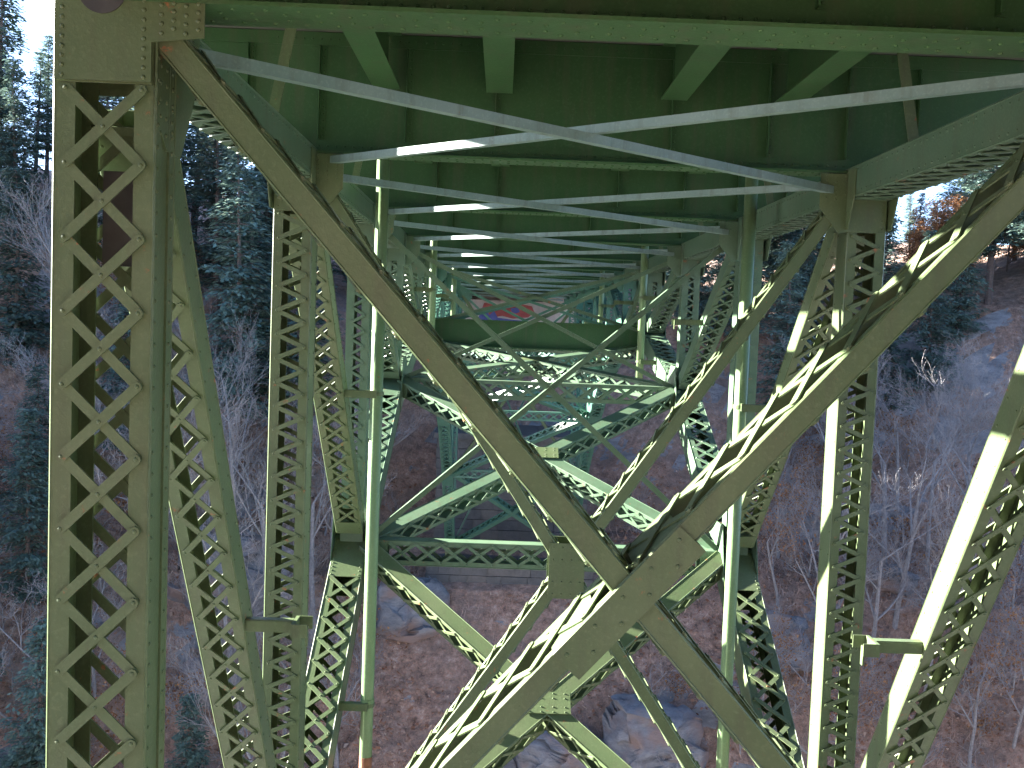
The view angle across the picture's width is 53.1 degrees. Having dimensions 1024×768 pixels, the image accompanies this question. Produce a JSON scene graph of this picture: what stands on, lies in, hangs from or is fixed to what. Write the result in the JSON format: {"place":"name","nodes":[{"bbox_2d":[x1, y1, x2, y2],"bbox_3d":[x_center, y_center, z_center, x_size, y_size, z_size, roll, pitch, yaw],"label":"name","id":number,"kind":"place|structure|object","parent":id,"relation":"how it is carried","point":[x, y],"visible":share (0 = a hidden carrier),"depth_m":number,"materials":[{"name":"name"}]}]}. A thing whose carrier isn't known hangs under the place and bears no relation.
{"place":"outdoors","nodes":[
{"label":"outdoors","id":0,"kind":"place"},
{"bbox_2d":[0,0,1008,244],"label":"sky","id":1,"kind":"structure","parent":0,"point":[39,14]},
{"bbox_2d":[0,169,1023,767],"bbox_3d":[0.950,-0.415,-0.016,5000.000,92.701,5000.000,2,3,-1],"label":"ground","id":2,"kind":"structure","parent":0,"point":[436,661],"depth_m":59.87,"materials":[{"name":"soil"}]},
{"bbox_2d":[0,616,46,767],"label":"evergreen tree","id":3,"kind":"object","parent":2,"relation":"on","point":[28,756],"visible":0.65,"depth_m":45.23,"materials":[{"name":"green plant"}]},
{"bbox_2d":[0,407,48,621],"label":"evergreen tree","id":4,"kind":"object","parent":2,"relation":"on","point":[27,559],"visible":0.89,"depth_m":52.95,"materials":[{"name":"green plant"}]},
{"bbox_2d":[0,404,48,538],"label":"bare tree","id":5,"kind":"object","parent":2,"relation":"on","point":[6,452],"visible":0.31,"depth_m":58.21,"materials":[{"name":"grey plant"}]},
{"bbox_2d":[0,363,49,555],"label":"evergreen tree","id":6,"kind":"object","parent":2,"relation":"on","point":[38,389],"visible":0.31,"depth_m":56.48,"materials":[{"name":"green plant"}]},
{"bbox_2d":[0,167,50,376],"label":"evergreen tree","id":7,"kind":"object","parent":2,"relation":"on","point":[18,318],"visible":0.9,"depth_m":63.35,"materials":[{"name":"green plant"}]},
{"bbox_2d":[0,0,50,189],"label":"evergreen tree","id":8,"kind":"object","parent":2,"relation":"on","point":[4,35],"visible":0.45,"depth_m":70.28,"materials":[{"name":"green plant"}]},
{"bbox_2d":[0,57,51,252],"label":"evergreen tree","id":9,"kind":"object","parent":2,"relation":"on","point":[12,155],"visible":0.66,"depth_m":67.41,"materials":[{"name":"green plant"}]},
{"bbox_2d":[17,51,52,212],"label":"evergreen tree","id":10,"kind":"object","parent":2,"relation":"on","point":[48,117],"visible":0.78,"depth_m":73.12,"materials":[{"name":"green plant"}]},
{"bbox_2d":[18,34,53,210],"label":"evergreen tree","id":11,"kind":"object","parent":2,"relation":"on","point":[48,49],"visible":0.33,"depth_m":76.45,"materials":[{"name":"green plant"}]},
{"bbox_2d":[0,162,99,284],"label":"bare tree","id":12,"kind":"object","parent":2,"relation":"on","point":[45,242],"visible":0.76,"depth_m":62.08,"materials":[{"name":"grey plant"}]},
{"bbox_2d":[0,306,119,411],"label":"bare tree","id":13,"kind":"object","parent":2,"relation":"on","point":[16,349],"visible":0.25,"depth_m":61.02,"materials":[{"name":"grey plant"}]},
{"bbox_2d":[0,543,125,750],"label":"bare tree","id":14,"kind":"object","parent":2,"relation":"on","point":[28,655],"visible":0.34,"depth_m":48.84,"materials":[{"name":"grey plant"}]},
{"bbox_2d":[0,325,127,550],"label":"bare tree","id":15,"kind":"object","parent":2,"relation":"on","point":[22,352],"visible":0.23,"depth_m":59.08,"materials":[{"name":"grey plant"}]},
{"bbox_2d":[14,542,126,697],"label":"bare tree","id":16,"kind":"object","parent":2,"relation":"on","point":[93,685],"visible":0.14,"depth_m":52.42,"materials":[{"name":"grey plant"}]},
{"bbox_2d":[29,365,127,478],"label":"bare tree","id":17,"kind":"object","parent":2,"relation":"on","point":[99,403],"visible":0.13,"depth_m":57.01,"materials":[{"name":"grey plant"}]},
{"bbox_2d":[95,287,130,461],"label":"evergreen tree","id":18,"kind":"object","parent":2,"relation":"on","point":[121,317],"visible":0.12,"depth_m":63.04,"materials":[{"name":"green plant"}]},
{"bbox_2d":[98,96,131,213],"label":"evergreen tree","id":19,"kind":"object","parent":2,"relation":"on","point":[108,102],"depth_m":74.74,"materials":[{"name":"green plant"}]},
{"bbox_2d":[91,633,206,752],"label":"bare tree","id":20,"kind":"object","parent":2,"relation":"on","point":[181,686],"visible":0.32,"depth_m":50.17,"materials":[{"name":"grey plant"}]},
{"bbox_2d":[94,356,231,499],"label":"tree","id":21,"kind":"object","parent":2,"relation":"on","point":[128,437],"visible":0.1,"depth_m":56.57,"materials":[{"name":"grey plant"}]},
{"bbox_2d":[94,350,256,513],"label":"bare tree","id":22,"kind":"object","parent":2,"relation":"on","point":[233,406],"visible":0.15,"depth_m":51.31,"materials":[{"name":"grey plant"}]},
{"bbox_2d":[116,385,244,519],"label":"bare tree","id":23,"kind":"object","parent":2,"relation":"on","point":[188,438],"visible":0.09,"depth_m":59.55,"materials":[{"name":"grey plant"}]},
{"bbox_2d":[164,693,216,767],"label":"evergreen tree","id":24,"kind":"object","parent":2,"relation":"on","point":[192,754],"visible":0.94,"depth_m":48.17,"materials":[{"name":"green plant"}]},
{"bbox_2d":[180,124,234,242],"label":"evergreen tree","id":25,"kind":"object","parent":2,"relation":"on","point":[188,140],"visible":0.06,"depth_m":80.40,"materials":[{"name":"green plant"}]},
{"bbox_2d":[175,659,241,710],"bbox_3d":[-16.154,16.121,54.959,3.504,2.497,3.177,12,-14,1],"label":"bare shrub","id":26,"kind":"object","parent":2,"relation":"on","point":[194,679],"visible":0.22,"depth_m":53.67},
{"bbox_2d":[181,124,248,277],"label":"evergreen tree","id":27,"kind":"object","parent":2,"relation":"on","point":[190,133],"visible":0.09,"depth_m":74.93,"materials":[{"name":"green plant"}]},
{"bbox_2d":[183,125,271,391],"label":"evergreen tree","id":28,"kind":"object","parent":2,"relation":"on","point":[216,190],"visible":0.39,"depth_m":67.44,"materials":[{"name":"green plant"}]},
{"bbox_2d":[165,611,289,761],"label":"bare tree","id":29,"kind":"object","parent":2,"relation":"on","point":[248,754],"visible":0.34,"depth_m":48.35,"materials":[{"name":"grey plant"}]},
{"bbox_2d":[167,520,293,615],"bbox_3d":[-15.802,10.964,58.673,7.198,5.863,3.911,13,-16,-5],"label":"rock outcrop","id":30,"kind":"object","parent":2,"relation":"on","point":[175,595],"visible":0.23,"depth_m":57.37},
{"bbox_2d":[175,384,287,608],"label":"bare tree","id":31,"kind":"object","parent":2,"relation":"on","point":[263,533],"visible":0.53,"depth_m":56.41,"materials":[{"name":"grey plant"}]},
{"bbox_2d":[172,299,296,513],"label":"bare tree","id":32,"kind":"object","parent":2,"relation":"on","point":[252,397],"visible":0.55,"depth_m":59.35,"materials":[{"name":"grey plant"}]},
{"bbox_2d":[184,146,293,494],"bbox_3d":[-17.099,-3.820,64.052,7.646,22.024,8.088,5,7,37],"label":"evergreen tree","id":33,"kind":"object","parent":2,"relation":"on","point":[238,291],"visible":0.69,"depth_m":63.16,"materials":[{"name":"green plant"}]},
{"bbox_2d":[192,399,286,530],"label":"bare tree","id":34,"kind":"object","parent":2,"relation":"on","point":[250,496],"visible":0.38,"depth_m":60.98,"materials":[{"name":"grey plant"}]},
{"bbox_2d":[220,167,272,302],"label":"evergreen tree","id":35,"kind":"object","parent":2,"relation":"on","point":[267,212],"visible":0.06,"depth_m":73.06,"materials":[{"name":"green plant"}]},
{"bbox_2d":[167,441,330,757],"bbox_3d":[-13.768,11.264,51.973,8.576,17.464,11.540,2,3,-6],"label":"bare tree","id":36,"kind":"object","parent":2,"relation":"on","point":[225,620],"visible":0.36,"depth_m":51.31,"materials":[{"name":"grey plant"}]},
{"bbox_2d":[207,169,295,424],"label":"evergreen tree","id":37,"kind":"object","parent":2,"relation":"on","point":[257,242],"visible":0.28,"depth_m":66.10,"materials":[{"name":"green plant"}]},
{"bbox_2d":[175,553,339,766],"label":"bare tree","id":38,"kind":"object","parent":2,"relation":"on","point":[284,732],"visible":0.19,"depth_m":52.06,"materials":[{"name":"grey plant"}]},
{"bbox_2d":[242,237,358,519],"bbox_3d":[-13.293,-1.728,63.948,6.895,21.480,6.678,0,4,-31],"label":"evergreen tree","id":39,"kind":"object","parent":2,"relation":"on","point":[321,321],"visible":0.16,"depth_m":63.70,"materials":[{"name":"green plant"}]},
{"bbox_2d":[244,368,370,499],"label":"bare tree","id":40,"kind":"object","parent":2,"relation":"on","point":[265,473],"visible":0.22,"depth_m":60.46,"materials":[{"name":"grey plant"}]},
{"bbox_2d":[244,387,396,565],"bbox_3d":[-11.322,5.882,59.620,9.671,11.936,7.165,0,4,-32],"label":"bare tree","id":41,"kind":"object","parent":2,"relation":"on","point":[325,521],"visible":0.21,"depth_m":58.12,"materials":[{"name":"grey plant"}]},
{"bbox_2d":[295,432,356,535],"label":"bare tree","id":42,"kind":"object","parent":2,"relation":"on","point":[328,517],"visible":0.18,"depth_m":63.26,"materials":[{"name":"grey plant"}]},
{"bbox_2d":[281,597,384,767],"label":"bare tree","id":43,"kind":"object","parent":2,"relation":"on","point":[336,760],"visible":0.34,"depth_m":51.99,"materials":[{"name":"grey plant"}]},
{"bbox_2d":[290,380,431,640],"bbox_3d":[-9.328,6.524,59.886,8.225,16.014,7.261,5,6,34],"label":"bare tree","id":44,"kind":"object","parent":2,"relation":"on","point":[313,533],"visible":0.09,"depth_m":57.56,"materials":[{"name":"grey plant"}]},
{"bbox_2d":[335,608,399,681],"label":"bare sapling","id":45,"kind":"object","parent":2,"relation":"on","point":[360,662],"visible":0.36,"depth_m":55.90,"materials":[{"name":"grey plant"}]},
{"bbox_2d":[376,576,445,642],"bbox_3d":[-5.971,12.960,59.240,4.455,4.052,3.577,6,-16,-11],"label":"rock outcrop","id":46,"kind":"object","parent":2,"relation":"on","point":[410,622],"visible":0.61,"depth_m":57.81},
{"bbox_2d":[425,425,592,587],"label":"stone pier","id":47,"kind":"structure","parent":2,"relation":"on","point":[511,528],"depth_m":63.75,"materials":[{"name":"stone"}]},
{"bbox_2d":[46,0,1023,767],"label":"steel bridge","id":48,"kind":"structure","parent":47,"relation":"on","point":[578,158],"depth_m":12.88,"materials":[{"name":"metal"}]},
{"bbox_2d":[0,283,1023,767],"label":"fallen leaves","id":49,"kind":"object","parent":2,"relation":"on","point":[96,539],"visible":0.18,"depth_m":56.56,"materials":[{"name":"plant"}]},
{"bbox_2d":[0,221,1023,767],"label":"undergrowth","id":50,"kind":"object","parent":2,"relation":"on","point":[556,607],"visible":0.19,"depth_m":59.28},
{"bbox_2d":[462,294,573,355],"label":"concrete abutment","id":51,"kind":"object","parent":2,"relation":"on","point":[494,315],"visible":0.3,"depth_m":74.82,"materials":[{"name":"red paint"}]},
{"bbox_2d":[515,729,603,767],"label":"rock outcrop","id":52,"kind":"object","parent":2,"relation":"on","point":[545,749],"visible":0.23,"depth_m":52.27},
{"bbox_2d":[600,693,707,767],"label":"rock outcrop","id":53,"kind":"object","parent":2,"relation":"on","point":[631,733],"visible":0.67,"depth_m":52.69,"materials":[{"name":"stone"}]},
{"bbox_2d":[662,667,689,697],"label":"bare sapling","id":54,"kind":"object","parent":2,"relation":"on","point":[677,681],"visible":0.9,"depth_m":55.45,"materials":[{"name":"grey plant"}]},
{"bbox_2d":[667,254,730,343],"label":"evergreen tree","id":55,"kind":"object","parent":2,"relation":"on","point":[704,280],"visible":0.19,"depth_m":74.00,"materials":[{"name":"green plant"}]},
{"bbox_2d":[698,248,777,335],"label":"evergreen tree","id":56,"kind":"object","parent":2,"relation":"on","point":[720,309],"visible":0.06,"depth_m":72.52,"materials":[{"name":"green plant"}]},
{"bbox_2d":[705,401,812,557],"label":"bare tree","id":57,"kind":"object","parent":2,"relation":"on","point":[785,477],"visible":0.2,"depth_m":63.55,"materials":[{"name":"grey plant"}]},
{"bbox_2d":[734,604,812,715],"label":"bare tree","id":58,"kind":"object","parent":2,"relation":"on","point":[781,641],"visible":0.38,"depth_m":53.32,"materials":[{"name":"grey plant"}]},
{"bbox_2d":[741,611,814,678],"bbox_3d":[14.888,14.804,58.072,4.847,3.913,3.783,13,-15,-2],"label":"rock outcrop","id":59,"kind":"object","parent":2,"relation":"on","point":[807,628],"visible":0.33,"depth_m":56.87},
{"bbox_2d":[755,240,816,404],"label":"evergreen tree","id":60,"kind":"object","parent":2,"relation":"on","point":[787,317],"visible":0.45,"depth_m":68.63,"materials":[{"name":"green plant"}]},
{"bbox_2d":[751,464,821,606],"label":"bare tree","id":61,"kind":"object","parent":2,"relation":"on","point":[781,530],"visible":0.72,"depth_m":58.55,"materials":[{"name":"grey plant"}]},
{"bbox_2d":[762,227,819,314],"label":"evergreen tree","id":62,"kind":"object","parent":2,"relation":"on","point":[783,238],"visible":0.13,"depth_m":76.59,"materials":[{"name":"green plant"}]},
{"bbox_2d":[758,424,823,535],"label":"bare tree","id":63,"kind":"object","parent":2,"relation":"on","point":[799,449],"visible":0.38,"depth_m":65.06,"materials":[{"name":"grey plant"}]},
{"bbox_2d":[766,232,826,362],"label":"evergreen tree","id":64,"kind":"object","parent":2,"relation":"on","point":[808,262],"visible":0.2,"depth_m":73.27,"materials":[{"name":"green plant"}]},
{"bbox_2d":[778,493,820,581],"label":"bare sapling","id":65,"kind":"object","parent":2,"relation":"on","point":[812,546],"visible":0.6,"depth_m":60.84,"materials":[{"name":"grey plant"}]},
{"bbox_2d":[781,451,850,561],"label":"bare tree","id":66,"kind":"object","parent":2,"relation":"on","point":[819,522],"visible":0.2,"depth_m":63.98,"materials":[{"name":"grey plant"}]},
{"bbox_2d":[770,445,875,549],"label":"bare tree","id":67,"kind":"object","parent":2,"relation":"on","point":[811,462],"visible":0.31,"depth_m":61.58,"materials":[{"name":"grey plant"}]},
{"bbox_2d":[762,589,912,754],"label":"bare tree","id":68,"kind":"object","parent":2,"relation":"on","point":[806,752],"visible":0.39,"depth_m":52.53,"materials":[{"name":"grey plant"}]},
{"bbox_2d":[763,329,918,544],"bbox_3d":[19.858,4.428,63.782,9.187,16.231,8.110,0,1,2],"label":"bare tree","id":69,"kind":"object","parent":2,"relation":"on","point":[822,436],"visible":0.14,"depth_m":62.03,"materials":[{"name":"grey plant"}]},
{"bbox_2d":[766,463,938,608],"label":"bare tree","id":70,"kind":"object","parent":2,"relation":"on","point":[841,537],"visible":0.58,"depth_m":55.79,"materials":[{"name":"grey plant"}]},
{"bbox_2d":[805,388,911,467],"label":"bare tree","id":71,"kind":"object","parent":2,"relation":"on","point":[891,431],"visible":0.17,"depth_m":66.20,"materials":[{"name":"grey plant"}]},
{"bbox_2d":[830,645,898,729],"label":"bare tree","id":72,"kind":"object","parent":2,"relation":"on","point":[871,695],"visible":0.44,"depth_m":52.77,"materials":[{"name":"grey plant"}]},
{"bbox_2d":[810,340,918,564],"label":"bare tree","id":73,"kind":"object","parent":2,"relation":"on","point":[883,465],"visible":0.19,"depth_m":61.66,"materials":[{"name":"grey plant"}]},
{"bbox_2d":[851,219,925,424],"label":"evergreen tree","id":74,"kind":"object","parent":2,"relation":"on","point":[892,270],"visible":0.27,"depth_m":69.35,"materials":[{"name":"green plant"}]},
{"bbox_2d":[875,350,903,524],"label":"bare tree","id":75,"kind":"object","parent":2,"relation":"on","point":[896,443],"visible":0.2,"depth_m":65.55,"materials":[{"name":"grey plant"}]},
{"bbox_2d":[872,565,919,593],"bbox_3d":[22.788,11.710,60.953,2.833,1.965,2.546,-6,-16,8],"label":"rock outcrop","id":76,"kind":"object","parent":2,"relation":"on","point":[885,587],"visible":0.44,"depth_m":60.04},
{"bbox_2d":[868,510,926,591],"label":"bare sapling","id":77,"kind":"object","parent":2,"relation":"on","point":[893,550],"visible":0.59,"depth_m":60.08,"materials":[{"name":"grey plant"}]},
{"bbox_2d":[798,466,1004,674],"bbox_3d":[20.962,10.470,55.561,9.978,12.406,7.373,4,4,23],"label":"bare tree","id":78,"kind":"object","parent":2,"relation":"on","point":[877,586],"visible":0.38,"depth_m":56.65,"materials":[{"name":"grey plant"}]},
{"bbox_2d":[809,382,994,629],"bbox_3d":[23.096,7.017,58.801,10.384,14.652,7.666,1,3,-13],"label":"bare tree","id":79,"kind":"object","parent":2,"relation":"on","point":[897,611],"visible":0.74,"depth_m":58.44,"materials":[{"name":"grey plant"}]},
{"bbox_2d":[887,511,917,544],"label":"bare sapling","id":80,"kind":"object","parent":2,"relation":"on","point":[905,526],"visible":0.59,"depth_m":64.65,"materials":[{"name":"grey plant"}]},
{"bbox_2d":[885,414,920,473],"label":"bare sapling","id":81,"kind":"object","parent":2,"relation":"on","point":[909,449],"visible":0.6,"depth_m":67.80,"materials":[{"name":"grey plant"}]},
{"bbox_2d":[897,193,916,253],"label":"evergreen tree","id":82,"kind":"object","parent":2,"relation":"on","point":[908,206],"visible":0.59,"depth_m":90.51,"materials":[{"name":"green plant"}]},
{"bbox_2d":[903,192,928,253],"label":"evergreen tree","id":83,"kind":"object","parent":2,"relation":"on","point":[921,202],"visible":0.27,"depth_m":80.46,"materials":[{"name":"green plant"}]},
{"bbox_2d":[894,197,962,262],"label":"rust leaved tree","id":84,"kind":"object","parent":2,"relation":"on","point":[914,238],"visible":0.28,"depth_m":74.97,"materials":[{"name":"orange plant"}]},
{"bbox_2d":[895,229,968,407],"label":"evergreen tree","id":85,"kind":"object","parent":2,"relation":"on","point":[929,336],"visible":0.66,"depth_m":70.37,"materials":[{"name":"green plant"}]},
{"bbox_2d":[878,349,994,579],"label":"bare tree","id":86,"kind":"object","parent":2,"relation":"on","point":[968,481],"visible":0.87,"depth_m":61.07,"materials":[{"name":"grey plant"}]},
{"bbox_2d":[891,531,987,651],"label":"bare tree","id":87,"kind":"object","parent":2,"relation":"on","point":[908,589],"visible":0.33,"depth_m":56.78,"materials":[{"name":"grey plant"}]},
{"bbox_2d":[876,476,1023,691],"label":"bare tree","id":88,"kind":"object","parent":2,"relation":"on","point":[940,545],"visible":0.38,"depth_m":53.01,"materials":[{"name":"grey plant"}]},
{"bbox_2d":[923,192,985,287],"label":"rust leaved tree","id":89,"kind":"object","parent":2,"relation":"on","point":[952,202],"visible":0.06,"depth_m":76.69,"materials":[{"name":"orange plant"}]},
{"bbox_2d":[923,171,990,280],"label":"evergreen tree","id":90,"kind":"object","parent":2,"relation":"on","point":[957,183],"visible":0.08,"depth_m":79.18,"materials":[{"name":"green plant"}]},
{"bbox_2d":[927,206,994,346],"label":"evergreen tree","id":91,"kind":"object","parent":2,"relation":"on","point":[959,289],"visible":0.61,"depth_m":72.23,"materials":[{"name":"green plant"}]},
{"bbox_2d":[933,651,997,694],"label":"bare sapling","id":92,"kind":"object","parent":2,"relation":"on","point":[970,684],"visible":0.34,"depth_m":54.99,"materials":[{"name":"grey plant"}]},
{"bbox_2d":[911,488,1023,596],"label":"bare tree","id":93,"kind":"object","parent":2,"relation":"on","point":[937,534],"visible":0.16,"depth_m":58.39,"materials":[{"name":"grey plant"}]},
{"bbox_2d":[920,349,1017,572],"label":"bare tree","id":94,"kind":"object","parent":2,"relation":"on","point":[936,483],"visible":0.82,"depth_m":61.97,"materials":[{"name":"grey plant"}]},
{"bbox_2d":[928,604,1023,767],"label":"bare tree","id":95,"kind":"object","parent":2,"relation":"on","point":[974,717],"visible":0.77,"depth_m":52.90,"materials":[{"name":"grey plant"}]},
{"bbox_2d":[932,331,1023,479],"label":"bare tree","id":96,"kind":"object","parent":2,"relation":"on","point":[961,392],"visible":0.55,"depth_m":63.91,"materials":[{"name":"grey plant"}]},
{"bbox_2d":[933,354,1023,467],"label":"bare tree","id":97,"kind":"object","parent":2,"relation":"on","point":[995,413],"visible":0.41,"depth_m":59.26,"materials":[{"name":"grey plant"}]},
{"bbox_2d":[944,164,1023,304],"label":"evergreen tree","id":98,"kind":"object","parent":2,"relation":"on","point":[990,249],"visible":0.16,"depth_m":73.94,"materials":[{"name":"green plant"}]},
{"bbox_2d":[967,701,1006,736],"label":"bare sapling","id":99,"kind":"object","parent":2,"relation":"on","point":[979,720],"visible":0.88,"depth_m":53.91,"materials":[{"name":"grey plant"}]},
{"bbox_2d":[970,578,1023,748],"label":"bare tree","id":100,"kind":"object","parent":2,"relation":"on","point":[993,657],"visible":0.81,"depth_m":53.18,"materials":[{"name":"grey plant"}]},
{"bbox_2d":[977,556,1023,662],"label":"bare sapling","id":101,"kind":"object","parent":2,"relation":"on","point":[1001,600],"visible":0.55,"depth_m":56.22,"materials":[{"name":"grey plant"}]},
{"bbox_2d":[985,613,1023,694],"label":"bare sapling","id":102,"kind":"object","parent":2,"relation":"on","point":[1013,685],"visible":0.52,"depth_m":54.95,"materials":[{"name":"grey plant"}]},
{"bbox_2d":[999,541,1023,608],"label":"bare sapling","id":103,"kind":"object","parent":2,"relation":"on","point":[1014,591],"visible":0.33,"depth_m":57.86,"materials":[{"name":"grey plant"}]},
{"bbox_2d":[999,220,1023,254],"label":"evergreen tree","id":104,"kind":"object","parent":2,"relation":"on","point":[1021,228],"visible":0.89,"depth_m":71.21,"materials":[{"name":"green plant"}]},
{"bbox_2d":[1003,210,1023,271],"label":"rust leaved tree","id":105,"kind":"object","parent":2,"relation":"on","point":[1012,253],"visible":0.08,"depth_m":79.39,"materials":[{"name":"brown plant"}]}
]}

